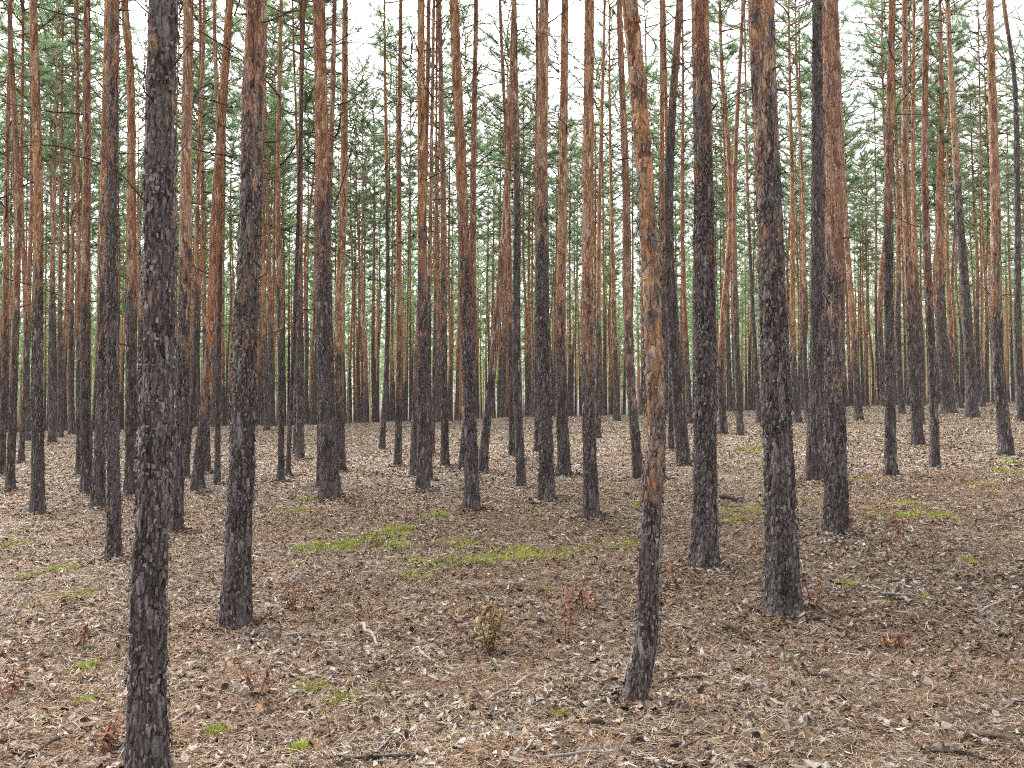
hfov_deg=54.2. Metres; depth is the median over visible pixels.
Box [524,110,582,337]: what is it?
pine tree
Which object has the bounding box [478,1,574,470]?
pine tree
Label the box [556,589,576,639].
withered seedling
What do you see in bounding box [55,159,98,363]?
pine tree
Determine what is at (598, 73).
pine tree
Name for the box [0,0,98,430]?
pine tree
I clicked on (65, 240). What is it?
pine tree
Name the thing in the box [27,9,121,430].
pine tree
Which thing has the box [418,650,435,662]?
fallen branch
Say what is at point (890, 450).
pine tree
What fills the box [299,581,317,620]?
withered seedling
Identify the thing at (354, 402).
pine tree
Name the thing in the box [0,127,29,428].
pine tree
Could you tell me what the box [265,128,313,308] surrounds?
pine tree
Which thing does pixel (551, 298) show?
pine tree
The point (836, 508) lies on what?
pine tree
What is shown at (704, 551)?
pine tree
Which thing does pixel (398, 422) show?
pine tree
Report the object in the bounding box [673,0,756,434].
pine tree
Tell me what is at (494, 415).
pine tree
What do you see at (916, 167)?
pine tree
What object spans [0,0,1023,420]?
sky
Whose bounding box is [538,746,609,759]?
fallen branch
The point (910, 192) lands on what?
pine tree
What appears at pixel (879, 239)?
pine tree
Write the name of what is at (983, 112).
pine tree
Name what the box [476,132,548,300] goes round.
pine tree
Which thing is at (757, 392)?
pine tree
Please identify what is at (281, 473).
pine tree
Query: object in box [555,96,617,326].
pine tree
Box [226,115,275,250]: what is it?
pine tree
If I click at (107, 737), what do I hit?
withered seedling
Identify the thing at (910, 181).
pine tree
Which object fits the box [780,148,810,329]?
pine tree
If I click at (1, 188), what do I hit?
pine tree
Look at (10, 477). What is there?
pine tree
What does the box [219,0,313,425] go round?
pine tree
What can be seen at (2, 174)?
pine tree
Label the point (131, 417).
pine tree
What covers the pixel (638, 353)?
distant pine wood
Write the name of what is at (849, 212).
pine tree
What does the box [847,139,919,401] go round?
pine tree
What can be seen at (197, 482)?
pine tree
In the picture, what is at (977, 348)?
pine tree
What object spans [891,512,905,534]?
withered seedling
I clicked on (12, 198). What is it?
pine tree
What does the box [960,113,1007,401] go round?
pine tree
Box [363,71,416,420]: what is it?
pine tree
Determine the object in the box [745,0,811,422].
pine tree
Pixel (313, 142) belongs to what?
pine tree
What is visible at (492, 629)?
withered seedling
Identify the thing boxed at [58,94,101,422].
pine tree
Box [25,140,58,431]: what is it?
pine tree
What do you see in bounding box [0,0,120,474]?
pine tree
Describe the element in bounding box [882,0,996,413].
pine tree
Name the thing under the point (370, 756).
fallen branch
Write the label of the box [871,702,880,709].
pine cone
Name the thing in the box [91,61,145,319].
pine tree
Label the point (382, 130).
pine tree
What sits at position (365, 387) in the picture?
pine tree
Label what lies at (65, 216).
pine tree
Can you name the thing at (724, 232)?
pine tree
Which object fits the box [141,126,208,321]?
pine tree
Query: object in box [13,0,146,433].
pine tree
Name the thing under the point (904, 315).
pine tree
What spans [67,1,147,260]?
pine tree
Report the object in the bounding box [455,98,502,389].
pine tree
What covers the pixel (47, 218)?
pine tree
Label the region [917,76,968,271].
pine tree
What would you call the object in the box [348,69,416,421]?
pine tree
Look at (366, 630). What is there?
fallen branch
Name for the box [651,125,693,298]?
pine tree
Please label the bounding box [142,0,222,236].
pine tree
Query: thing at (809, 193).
pine tree
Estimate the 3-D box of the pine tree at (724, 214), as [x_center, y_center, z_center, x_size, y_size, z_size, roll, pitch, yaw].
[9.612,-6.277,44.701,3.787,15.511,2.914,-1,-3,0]
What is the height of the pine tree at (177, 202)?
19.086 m
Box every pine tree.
[0,0,68,489]
[0,0,73,440]
[0,0,80,462]
[0,0,82,473]
[0,0,91,513]
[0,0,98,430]
[0,0,102,442]
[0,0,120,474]
[0,1,48,431]
[0,2,42,265]
[0,2,68,273]
[0,28,13,164]
[0,39,28,279]
[0,65,47,304]
[0,65,48,304]
[0,84,63,399]
[0,111,46,251]
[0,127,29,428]
[0,140,45,393]
[0,155,75,311]
[0,177,13,328]
[1,0,125,492]
[3,54,102,430]
[4,81,81,346]
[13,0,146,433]
[14,3,94,390]
[24,0,144,436]
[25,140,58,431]
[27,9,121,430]
[28,61,101,426]
[43,105,94,291]
[43,133,93,382]
[45,158,98,425]
[48,84,125,329]
[53,0,146,430]
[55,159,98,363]
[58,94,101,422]
[64,0,198,493]
[64,138,100,330]
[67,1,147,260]
[81,37,145,341]
[89,0,143,507]
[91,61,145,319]
[91,113,126,293]
[91,116,136,336]
[93,133,144,346]
[95,0,207,767]
[96,0,130,557]
[98,140,144,287]
[119,61,179,370]
[120,0,180,428]
[140,0,298,491]
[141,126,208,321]
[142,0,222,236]
[143,0,235,426]
[169,0,208,531]
[173,63,237,293]
[173,105,227,244]
[173,141,213,319]
[173,150,204,293]
[174,0,222,264]
[175,0,264,475]
[175,44,240,423]
[176,4,243,395]
[177,0,240,471]
[177,78,240,333]
[178,1,264,426]
[181,0,244,425]
[192,0,315,483]
[192,168,234,343]
[194,60,283,277]
[206,0,298,426]
[206,96,240,425]
[211,94,241,425]
[216,0,302,629]
[219,0,312,429]
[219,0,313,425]
[223,0,374,458]
[226,43,296,424]
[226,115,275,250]
[226,179,281,314]
[230,0,307,425]
[230,0,329,425]
[231,0,316,454]
[233,85,293,320]
[233,104,295,301]
[239,0,345,480]
[239,129,295,425]
[239,137,313,421]
[258,0,374,485]
[265,116,357,411]
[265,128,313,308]
[267,1,350,423]
[269,0,397,470]
[269,2,355,254]
[270,107,296,425]
[281,0,415,474]
[282,0,374,423]
[288,114,352,308]
[289,3,376,424]
[289,67,374,319]
[290,0,361,498]
[304,177,378,422]
[308,50,383,422]
[311,80,383,422]
[314,153,378,364]
[328,49,406,422]
[331,149,395,422]
[331,163,383,422]
[332,111,384,422]
[332,136,394,415]
[333,189,390,361]
[345,0,417,448]
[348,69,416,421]
[353,14,451,421]
[354,6,431,420]
[358,0,472,488]
[358,115,439,420]
[359,126,417,421]
[363,21,417,421]
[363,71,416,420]
[365,184,416,375]
[366,179,432,420]
[368,0,416,465]
[383,0,489,465]
[387,0,498,478]
[388,0,483,421]
[389,31,456,420]
[393,0,500,420]
[394,152,469,361]
[405,0,466,453]
[408,0,476,476]
[411,174,476,305]
[421,0,481,510]
[425,0,509,469]
[427,77,480,420]
[427,189,469,382]
[433,0,538,486]
[435,0,506,278]
[439,172,483,420]
[446,127,500,354]
[447,58,506,418]
[451,12,535,416]
[455,85,527,368]
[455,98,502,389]
[460,0,551,454]
[464,88,549,415]
[468,159,513,346]
[472,0,534,376]
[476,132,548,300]
[477,88,522,416]
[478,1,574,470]
[478,111,502,417]
[484,17,577,416]
[488,73,555,415]
[489,0,577,450]
[492,2,580,416]
[497,91,582,415]
[500,0,579,473]
[511,153,554,414]
[518,20,604,416]
[521,189,581,415]
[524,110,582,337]
[530,110,582,343]
[532,0,575,499]
[548,111,612,415]
[549,140,601,333]
[549,142,604,415]
[550,119,621,346]
[551,149,596,415]
[552,33,630,381]
[555,0,630,437]
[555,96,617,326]
[556,32,622,415]
[573,0,675,420]
[574,68,658,414]
[574,143,622,414]
[576,162,631,409]
[577,0,601,517]
[595,0,685,478]
[597,181,635,415]
[598,0,690,259]
[603,56,668,413]
[603,84,677,313]
[603,139,689,343]
[611,0,689,478]
[612,105,673,294]
[613,61,684,315]
[619,0,667,703]
[623,0,692,449]
[632,27,693,412]
[638,0,740,463]
[647,1,722,422]
[649,33,721,386]
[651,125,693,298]
[657,102,717,401]
[658,149,693,286]
[659,0,729,568]
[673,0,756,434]
[674,94,723,411]
[674,103,748,409]
[676,43,751,410]
[678,139,750,411]
[684,73,755,411]
[692,94,744,319]
[693,127,753,324]
[707,0,814,617]
[709,0,805,407]
[709,1,776,410]
[712,117,754,304]
[714,0,754,435]
[714,24,810,317]
[714,111,758,410]
[718,0,776,422]
[733,53,805,284]
[737,133,788,409]
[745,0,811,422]
[751,97,811,397]
[774,0,811,409]
[774,0,854,418]
[776,20,811,408]
[778,0,865,283]
[780,138,810,340]
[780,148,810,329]
[783,176,810,334]
[786,98,811,209]
[793,28,877,270]
[794,0,861,154]
[795,40,868,406]
[798,0,872,419]
[802,0,846,481]
[804,80,895,405]
[805,160,880,276]
[813,0,852,534]
[839,0,935,405]
[841,0,961,475]
[842,0,953,404]
[842,108,881,406]
[843,0,916,404]
[845,0,946,413]
[847,122,883,405]
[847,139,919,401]
[847,155,893,405]
[849,168,883,405]
[850,10,935,404]
[851,42,929,295]
[855,157,883,404]
[864,0,925,444]
[864,172,918,354]
[865,0,966,404]
[865,106,921,401]
[869,94,965,373]
[870,87,935,304]
[872,81,945,334]
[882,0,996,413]
[885,0,947,423]
[885,15,998,307]
[893,0,959,467]
[896,62,976,402]
[898,27,987,297]
[898,127,933,390]
[911,13,974,367]
[915,0,986,407]
[915,138,967,306]
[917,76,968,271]
[917,157,972,394]
[919,0,1023,455]
[929,0,988,417]
[929,100,1000,402]
[930,164,989,303]
[932,4,1023,401]
[932,93,986,401]
[943,143,988,385]
[944,18,1023,400]
[944,78,1023,401]
[946,57,1008,402]
[949,111,1013,395]
[952,0,1006,405]
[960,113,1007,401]
[967,59,1023,307]
[971,144,1011,347]
[973,0,1023,421]
[982,36,1023,255]
[983,146,1023,400]
[995,3,1023,182]
[998,81,1023,320]
[999,135,1023,312]
[1003,112,1023,260]
[1009,176,1023,311]
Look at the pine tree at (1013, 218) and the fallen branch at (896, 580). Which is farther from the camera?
the pine tree at (1013, 218)
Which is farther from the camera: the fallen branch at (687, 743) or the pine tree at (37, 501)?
the pine tree at (37, 501)
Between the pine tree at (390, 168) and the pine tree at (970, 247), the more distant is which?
the pine tree at (970, 247)
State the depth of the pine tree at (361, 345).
57.95 m
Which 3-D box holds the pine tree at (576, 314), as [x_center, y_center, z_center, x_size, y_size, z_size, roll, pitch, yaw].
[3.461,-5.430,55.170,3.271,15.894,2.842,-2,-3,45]
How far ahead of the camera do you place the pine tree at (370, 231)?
53.24 m
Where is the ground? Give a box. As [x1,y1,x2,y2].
[0,402,1023,767]
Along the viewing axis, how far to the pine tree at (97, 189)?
61.27 m
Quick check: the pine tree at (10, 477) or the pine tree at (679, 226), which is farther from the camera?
the pine tree at (679, 226)
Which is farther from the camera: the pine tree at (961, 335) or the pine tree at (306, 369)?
the pine tree at (961, 335)
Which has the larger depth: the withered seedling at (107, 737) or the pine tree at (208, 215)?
the pine tree at (208, 215)
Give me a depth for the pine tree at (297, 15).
22.40 m
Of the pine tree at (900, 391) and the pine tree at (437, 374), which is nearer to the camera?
the pine tree at (900, 391)
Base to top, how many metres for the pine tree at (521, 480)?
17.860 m
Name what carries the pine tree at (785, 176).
on the ground
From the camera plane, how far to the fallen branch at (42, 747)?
4.52 m
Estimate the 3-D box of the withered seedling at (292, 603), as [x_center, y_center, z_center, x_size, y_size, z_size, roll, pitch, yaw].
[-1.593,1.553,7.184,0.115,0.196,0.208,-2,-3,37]
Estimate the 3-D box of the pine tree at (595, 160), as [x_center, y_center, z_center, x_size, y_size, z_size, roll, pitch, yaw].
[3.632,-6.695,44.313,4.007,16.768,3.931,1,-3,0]
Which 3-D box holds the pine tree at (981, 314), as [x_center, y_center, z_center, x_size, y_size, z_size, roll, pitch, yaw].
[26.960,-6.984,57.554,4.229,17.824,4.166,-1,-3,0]
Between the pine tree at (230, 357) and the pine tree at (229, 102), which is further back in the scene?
the pine tree at (230, 357)
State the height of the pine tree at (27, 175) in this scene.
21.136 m
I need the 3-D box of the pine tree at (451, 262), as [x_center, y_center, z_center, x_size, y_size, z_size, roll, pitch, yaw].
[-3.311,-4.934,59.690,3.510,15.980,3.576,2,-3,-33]
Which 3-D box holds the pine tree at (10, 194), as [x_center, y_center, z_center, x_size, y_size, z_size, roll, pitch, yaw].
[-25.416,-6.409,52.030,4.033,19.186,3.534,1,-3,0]
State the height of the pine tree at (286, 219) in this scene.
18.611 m
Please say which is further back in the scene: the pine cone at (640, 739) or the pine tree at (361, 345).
the pine tree at (361, 345)
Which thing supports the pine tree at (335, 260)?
on the ground
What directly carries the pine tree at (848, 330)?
on the ground
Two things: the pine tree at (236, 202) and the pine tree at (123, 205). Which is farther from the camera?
the pine tree at (236, 202)
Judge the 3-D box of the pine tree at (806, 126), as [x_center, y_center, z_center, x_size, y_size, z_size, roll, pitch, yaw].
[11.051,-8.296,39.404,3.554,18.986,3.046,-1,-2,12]
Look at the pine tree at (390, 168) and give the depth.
43.93 m
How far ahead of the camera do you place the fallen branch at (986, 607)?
6.62 m
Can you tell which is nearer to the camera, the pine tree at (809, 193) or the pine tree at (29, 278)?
the pine tree at (29, 278)
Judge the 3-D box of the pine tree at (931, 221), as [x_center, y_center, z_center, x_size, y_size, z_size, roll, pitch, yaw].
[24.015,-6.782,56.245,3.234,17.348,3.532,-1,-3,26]
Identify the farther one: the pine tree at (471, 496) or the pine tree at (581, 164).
the pine tree at (581, 164)
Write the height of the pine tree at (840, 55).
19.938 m
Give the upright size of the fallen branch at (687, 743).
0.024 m
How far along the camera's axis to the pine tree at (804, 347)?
31.80 m
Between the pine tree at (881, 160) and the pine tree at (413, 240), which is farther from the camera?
the pine tree at (413, 240)
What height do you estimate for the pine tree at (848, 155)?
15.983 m
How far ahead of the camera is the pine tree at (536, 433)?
21.49 m
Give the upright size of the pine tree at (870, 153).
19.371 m
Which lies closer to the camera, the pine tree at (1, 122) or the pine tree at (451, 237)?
the pine tree at (1, 122)
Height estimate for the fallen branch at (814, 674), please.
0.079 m
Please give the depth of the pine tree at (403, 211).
63.10 m
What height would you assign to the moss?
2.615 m
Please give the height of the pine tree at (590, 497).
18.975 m
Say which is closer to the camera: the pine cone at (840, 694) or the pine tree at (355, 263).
the pine cone at (840, 694)
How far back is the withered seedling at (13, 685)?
5.39 m
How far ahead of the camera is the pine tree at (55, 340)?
44.47 m
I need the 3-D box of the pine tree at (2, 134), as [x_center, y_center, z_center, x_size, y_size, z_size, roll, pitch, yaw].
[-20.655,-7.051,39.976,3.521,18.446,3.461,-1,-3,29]
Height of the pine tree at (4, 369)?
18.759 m
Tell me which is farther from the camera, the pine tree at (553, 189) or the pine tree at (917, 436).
the pine tree at (553, 189)
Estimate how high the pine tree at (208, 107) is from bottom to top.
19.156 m
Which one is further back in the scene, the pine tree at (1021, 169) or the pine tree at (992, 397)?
the pine tree at (992, 397)
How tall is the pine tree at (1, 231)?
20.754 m
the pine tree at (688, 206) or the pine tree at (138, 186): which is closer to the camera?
the pine tree at (688, 206)
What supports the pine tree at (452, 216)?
on the ground
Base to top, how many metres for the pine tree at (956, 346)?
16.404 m
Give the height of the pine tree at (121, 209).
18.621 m
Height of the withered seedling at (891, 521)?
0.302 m
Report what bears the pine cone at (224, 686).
on the ground
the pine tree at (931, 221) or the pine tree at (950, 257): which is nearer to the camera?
the pine tree at (931, 221)
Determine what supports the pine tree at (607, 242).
on the ground
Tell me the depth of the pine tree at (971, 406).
29.23 m
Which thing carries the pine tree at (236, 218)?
on the ground
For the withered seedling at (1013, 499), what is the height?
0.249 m
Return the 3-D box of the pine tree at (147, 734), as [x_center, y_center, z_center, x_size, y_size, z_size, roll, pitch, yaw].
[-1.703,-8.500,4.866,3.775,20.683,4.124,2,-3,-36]
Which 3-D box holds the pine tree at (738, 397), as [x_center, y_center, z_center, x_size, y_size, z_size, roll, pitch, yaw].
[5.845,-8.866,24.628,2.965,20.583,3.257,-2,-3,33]
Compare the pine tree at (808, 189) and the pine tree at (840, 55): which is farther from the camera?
the pine tree at (808, 189)
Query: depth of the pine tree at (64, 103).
34.21 m
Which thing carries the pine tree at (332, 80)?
on the ground
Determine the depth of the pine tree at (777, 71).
53.49 m
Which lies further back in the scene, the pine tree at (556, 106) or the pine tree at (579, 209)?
the pine tree at (579, 209)
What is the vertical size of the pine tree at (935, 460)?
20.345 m
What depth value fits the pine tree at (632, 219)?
52.85 m
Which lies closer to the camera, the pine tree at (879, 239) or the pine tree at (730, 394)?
the pine tree at (730, 394)
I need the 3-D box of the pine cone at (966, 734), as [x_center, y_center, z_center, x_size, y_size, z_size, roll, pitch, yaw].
[1.924,1.488,4.220,0.042,0.039,0.039,21,-5,-10]
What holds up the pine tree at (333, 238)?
on the ground
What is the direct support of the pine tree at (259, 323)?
on the ground
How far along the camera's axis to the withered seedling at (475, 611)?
6.27 m
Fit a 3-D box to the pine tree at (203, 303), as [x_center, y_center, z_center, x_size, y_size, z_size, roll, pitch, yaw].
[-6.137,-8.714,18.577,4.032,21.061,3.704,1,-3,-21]
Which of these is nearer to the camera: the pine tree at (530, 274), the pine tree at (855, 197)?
the pine tree at (855, 197)
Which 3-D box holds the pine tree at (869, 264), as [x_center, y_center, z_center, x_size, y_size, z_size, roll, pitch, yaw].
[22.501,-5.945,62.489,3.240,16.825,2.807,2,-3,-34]
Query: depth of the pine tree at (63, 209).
60.84 m
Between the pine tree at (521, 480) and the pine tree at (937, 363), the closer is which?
the pine tree at (521, 480)
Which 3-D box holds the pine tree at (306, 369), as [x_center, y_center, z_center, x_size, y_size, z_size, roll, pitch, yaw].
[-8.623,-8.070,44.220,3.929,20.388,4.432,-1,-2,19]
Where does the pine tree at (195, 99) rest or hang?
on the ground
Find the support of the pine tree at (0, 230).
on the ground
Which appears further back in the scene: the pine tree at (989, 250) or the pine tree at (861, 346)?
the pine tree at (989, 250)
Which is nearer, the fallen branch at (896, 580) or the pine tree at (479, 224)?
the fallen branch at (896, 580)
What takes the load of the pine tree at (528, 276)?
on the ground
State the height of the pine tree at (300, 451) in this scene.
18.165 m
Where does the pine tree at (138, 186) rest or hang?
on the ground
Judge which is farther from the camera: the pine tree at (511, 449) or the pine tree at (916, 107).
the pine tree at (916, 107)
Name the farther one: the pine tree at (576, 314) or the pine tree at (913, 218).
the pine tree at (576, 314)
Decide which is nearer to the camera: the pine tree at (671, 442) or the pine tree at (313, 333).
the pine tree at (671, 442)
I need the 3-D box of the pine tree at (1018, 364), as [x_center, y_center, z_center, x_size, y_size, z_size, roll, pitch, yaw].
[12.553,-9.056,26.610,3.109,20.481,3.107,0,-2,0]
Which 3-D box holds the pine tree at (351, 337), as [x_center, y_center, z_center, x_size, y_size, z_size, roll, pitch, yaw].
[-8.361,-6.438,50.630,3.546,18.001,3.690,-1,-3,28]
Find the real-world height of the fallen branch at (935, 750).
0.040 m
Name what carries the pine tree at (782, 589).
on the ground
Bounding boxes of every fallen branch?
[39,735,76,750]
[167,691,202,722]
[345,752,427,761]
[360,622,378,646]
[369,732,395,762]
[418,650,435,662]
[485,684,514,701]
[511,672,536,687]
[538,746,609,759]
[586,718,609,727]
[660,675,711,680]
[679,738,700,748]
[718,494,742,501]
[720,622,757,647]
[799,664,840,683]
[881,582,945,603]
[887,578,924,582]
[929,748,984,760]
[974,729,1022,750]
[977,596,1009,613]
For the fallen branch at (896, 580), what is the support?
on the ground
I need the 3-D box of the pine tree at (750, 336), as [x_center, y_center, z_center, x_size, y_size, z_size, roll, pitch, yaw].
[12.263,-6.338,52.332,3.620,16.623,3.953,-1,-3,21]
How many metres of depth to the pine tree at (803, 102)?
41.36 m
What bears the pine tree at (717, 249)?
on the ground
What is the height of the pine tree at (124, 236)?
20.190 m
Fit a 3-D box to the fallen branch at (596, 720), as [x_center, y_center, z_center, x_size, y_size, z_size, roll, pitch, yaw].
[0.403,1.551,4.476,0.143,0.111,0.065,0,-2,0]
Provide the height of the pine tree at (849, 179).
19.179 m
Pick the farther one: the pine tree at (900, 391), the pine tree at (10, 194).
the pine tree at (10, 194)
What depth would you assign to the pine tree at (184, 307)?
11.27 m
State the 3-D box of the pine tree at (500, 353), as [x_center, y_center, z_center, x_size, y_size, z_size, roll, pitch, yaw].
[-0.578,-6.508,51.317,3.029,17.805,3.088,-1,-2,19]
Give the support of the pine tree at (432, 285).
on the ground
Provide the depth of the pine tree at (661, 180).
15.41 m
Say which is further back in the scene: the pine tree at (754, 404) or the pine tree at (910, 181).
the pine tree at (754, 404)
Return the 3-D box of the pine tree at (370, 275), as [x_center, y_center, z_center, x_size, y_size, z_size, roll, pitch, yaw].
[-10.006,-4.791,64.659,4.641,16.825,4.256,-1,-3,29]
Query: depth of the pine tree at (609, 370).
64.48 m
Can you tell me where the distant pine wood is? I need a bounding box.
[0,123,1023,432]
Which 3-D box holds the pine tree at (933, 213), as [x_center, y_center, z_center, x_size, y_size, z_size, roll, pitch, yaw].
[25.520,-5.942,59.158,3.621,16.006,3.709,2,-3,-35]
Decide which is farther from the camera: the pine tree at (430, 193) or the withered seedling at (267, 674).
the pine tree at (430, 193)
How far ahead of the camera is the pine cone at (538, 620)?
6.60 m
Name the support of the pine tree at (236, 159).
on the ground
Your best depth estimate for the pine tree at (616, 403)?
33.76 m
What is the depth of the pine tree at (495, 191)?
47.48 m
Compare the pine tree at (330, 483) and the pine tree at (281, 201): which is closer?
the pine tree at (330, 483)
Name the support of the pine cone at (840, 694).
on the ground
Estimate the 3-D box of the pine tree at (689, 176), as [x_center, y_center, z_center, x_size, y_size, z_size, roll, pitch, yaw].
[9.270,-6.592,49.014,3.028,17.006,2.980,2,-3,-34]
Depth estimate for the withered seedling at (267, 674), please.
5.21 m
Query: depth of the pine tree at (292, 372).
17.55 m
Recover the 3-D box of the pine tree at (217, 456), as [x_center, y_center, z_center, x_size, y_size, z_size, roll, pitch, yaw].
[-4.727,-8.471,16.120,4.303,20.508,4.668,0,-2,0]
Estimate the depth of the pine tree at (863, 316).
55.96 m
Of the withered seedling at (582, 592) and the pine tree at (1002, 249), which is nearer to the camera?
the withered seedling at (582, 592)
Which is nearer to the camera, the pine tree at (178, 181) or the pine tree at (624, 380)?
the pine tree at (624, 380)
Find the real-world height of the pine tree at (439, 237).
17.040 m
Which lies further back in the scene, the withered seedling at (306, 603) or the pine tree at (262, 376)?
the pine tree at (262, 376)
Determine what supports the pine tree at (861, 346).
on the ground
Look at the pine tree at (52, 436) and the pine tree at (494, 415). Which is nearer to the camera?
the pine tree at (52, 436)
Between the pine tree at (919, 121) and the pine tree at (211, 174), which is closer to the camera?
the pine tree at (919, 121)
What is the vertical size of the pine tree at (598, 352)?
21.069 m
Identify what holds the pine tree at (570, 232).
on the ground
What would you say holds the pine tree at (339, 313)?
on the ground
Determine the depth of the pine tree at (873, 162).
46.91 m
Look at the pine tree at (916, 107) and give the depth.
46.88 m
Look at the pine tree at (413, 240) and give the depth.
54.49 m
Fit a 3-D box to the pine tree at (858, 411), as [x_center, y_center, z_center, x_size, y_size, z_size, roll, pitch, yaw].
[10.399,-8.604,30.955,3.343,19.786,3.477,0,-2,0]
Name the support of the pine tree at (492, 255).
on the ground
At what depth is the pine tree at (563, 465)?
16.25 m
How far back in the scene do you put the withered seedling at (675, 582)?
7.49 m
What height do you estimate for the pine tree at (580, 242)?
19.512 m
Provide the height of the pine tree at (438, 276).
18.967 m
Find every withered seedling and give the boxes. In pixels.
[0,666,31,697]
[67,616,95,651]
[92,712,123,754]
[234,650,279,698]
[279,586,300,610]
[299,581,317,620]
[319,705,334,739]
[450,600,489,639]
[457,593,509,655]
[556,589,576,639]
[564,580,597,610]
[668,556,684,591]
[801,578,824,607]
[817,642,829,665]
[869,506,898,537]
[878,630,906,651]
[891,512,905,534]
[994,492,1018,514]
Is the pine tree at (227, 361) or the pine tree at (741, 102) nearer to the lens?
the pine tree at (741, 102)
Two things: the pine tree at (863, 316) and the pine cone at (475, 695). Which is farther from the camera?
the pine tree at (863, 316)
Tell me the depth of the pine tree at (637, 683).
4.86 m
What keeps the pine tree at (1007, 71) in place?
on the ground
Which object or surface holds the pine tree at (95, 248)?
on the ground
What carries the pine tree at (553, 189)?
on the ground
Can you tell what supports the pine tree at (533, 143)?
on the ground
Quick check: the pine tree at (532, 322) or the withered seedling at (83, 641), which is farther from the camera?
the pine tree at (532, 322)
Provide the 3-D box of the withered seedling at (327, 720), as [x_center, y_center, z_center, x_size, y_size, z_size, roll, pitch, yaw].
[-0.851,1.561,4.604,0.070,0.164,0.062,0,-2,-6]
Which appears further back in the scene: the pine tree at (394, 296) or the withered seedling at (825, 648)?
the pine tree at (394, 296)
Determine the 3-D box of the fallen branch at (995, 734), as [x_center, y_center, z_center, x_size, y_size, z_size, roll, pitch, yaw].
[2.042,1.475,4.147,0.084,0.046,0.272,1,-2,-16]
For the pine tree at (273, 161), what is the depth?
46.65 m
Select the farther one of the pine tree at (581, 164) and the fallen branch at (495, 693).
the pine tree at (581, 164)
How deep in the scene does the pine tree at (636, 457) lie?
15.13 m
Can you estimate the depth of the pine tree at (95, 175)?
53.27 m
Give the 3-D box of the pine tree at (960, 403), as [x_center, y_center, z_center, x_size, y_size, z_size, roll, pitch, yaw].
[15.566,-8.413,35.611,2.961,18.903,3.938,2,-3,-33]
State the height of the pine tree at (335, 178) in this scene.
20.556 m
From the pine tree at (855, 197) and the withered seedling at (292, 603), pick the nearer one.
the withered seedling at (292, 603)
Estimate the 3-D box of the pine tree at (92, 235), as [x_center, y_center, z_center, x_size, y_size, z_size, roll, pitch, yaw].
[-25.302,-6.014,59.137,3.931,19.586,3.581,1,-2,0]
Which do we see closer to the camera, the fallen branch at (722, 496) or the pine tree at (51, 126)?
the fallen branch at (722, 496)
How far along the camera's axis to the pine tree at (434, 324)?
21.30 m
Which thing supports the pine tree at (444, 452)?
on the ground
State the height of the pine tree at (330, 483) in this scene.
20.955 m
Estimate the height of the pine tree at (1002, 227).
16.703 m
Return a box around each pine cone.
[82,717,90,722]
[221,683,228,690]
[326,661,333,666]
[372,716,379,721]
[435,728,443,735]
[472,693,480,699]
[536,618,543,622]
[635,736,644,745]
[718,719,725,726]
[751,731,760,740]
[837,692,846,699]
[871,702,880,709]
[962,732,972,740]
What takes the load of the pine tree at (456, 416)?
on the ground
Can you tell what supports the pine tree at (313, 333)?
on the ground
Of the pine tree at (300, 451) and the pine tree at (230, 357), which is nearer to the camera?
the pine tree at (300, 451)
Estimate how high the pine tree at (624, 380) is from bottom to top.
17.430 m
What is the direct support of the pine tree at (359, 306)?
on the ground
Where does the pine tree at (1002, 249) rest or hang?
on the ground
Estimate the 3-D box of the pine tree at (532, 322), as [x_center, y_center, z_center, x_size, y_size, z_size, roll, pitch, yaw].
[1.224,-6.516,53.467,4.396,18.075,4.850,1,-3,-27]
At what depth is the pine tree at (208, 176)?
49.05 m
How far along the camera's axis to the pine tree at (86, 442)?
15.34 m
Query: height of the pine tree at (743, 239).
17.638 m
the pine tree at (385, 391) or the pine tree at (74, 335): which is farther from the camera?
the pine tree at (74, 335)
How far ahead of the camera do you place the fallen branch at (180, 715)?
4.96 m
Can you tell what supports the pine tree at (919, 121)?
on the ground
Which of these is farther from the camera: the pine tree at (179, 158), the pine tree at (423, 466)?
the pine tree at (179, 158)
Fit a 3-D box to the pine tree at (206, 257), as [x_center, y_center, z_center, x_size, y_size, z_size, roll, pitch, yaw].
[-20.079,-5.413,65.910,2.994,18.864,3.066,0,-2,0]
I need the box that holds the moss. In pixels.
[0,403,1023,767]
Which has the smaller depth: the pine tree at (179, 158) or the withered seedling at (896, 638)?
the withered seedling at (896, 638)
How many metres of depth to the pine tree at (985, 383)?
35.70 m
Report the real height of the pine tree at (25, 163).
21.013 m
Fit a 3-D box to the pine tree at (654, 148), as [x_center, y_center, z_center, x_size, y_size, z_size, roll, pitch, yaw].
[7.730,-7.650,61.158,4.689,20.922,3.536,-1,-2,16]
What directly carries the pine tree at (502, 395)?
on the ground
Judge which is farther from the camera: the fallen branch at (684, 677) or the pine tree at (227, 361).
the pine tree at (227, 361)
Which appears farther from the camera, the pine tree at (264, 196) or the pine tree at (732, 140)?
the pine tree at (264, 196)
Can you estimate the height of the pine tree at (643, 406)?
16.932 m
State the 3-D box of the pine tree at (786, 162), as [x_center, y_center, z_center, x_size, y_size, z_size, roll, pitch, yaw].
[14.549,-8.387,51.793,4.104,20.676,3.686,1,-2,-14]
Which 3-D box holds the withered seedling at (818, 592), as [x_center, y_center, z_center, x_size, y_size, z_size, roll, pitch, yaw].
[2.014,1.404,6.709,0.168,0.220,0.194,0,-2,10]
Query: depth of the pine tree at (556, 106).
41.31 m
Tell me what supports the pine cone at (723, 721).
on the ground
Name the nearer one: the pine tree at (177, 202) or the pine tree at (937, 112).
the pine tree at (937, 112)

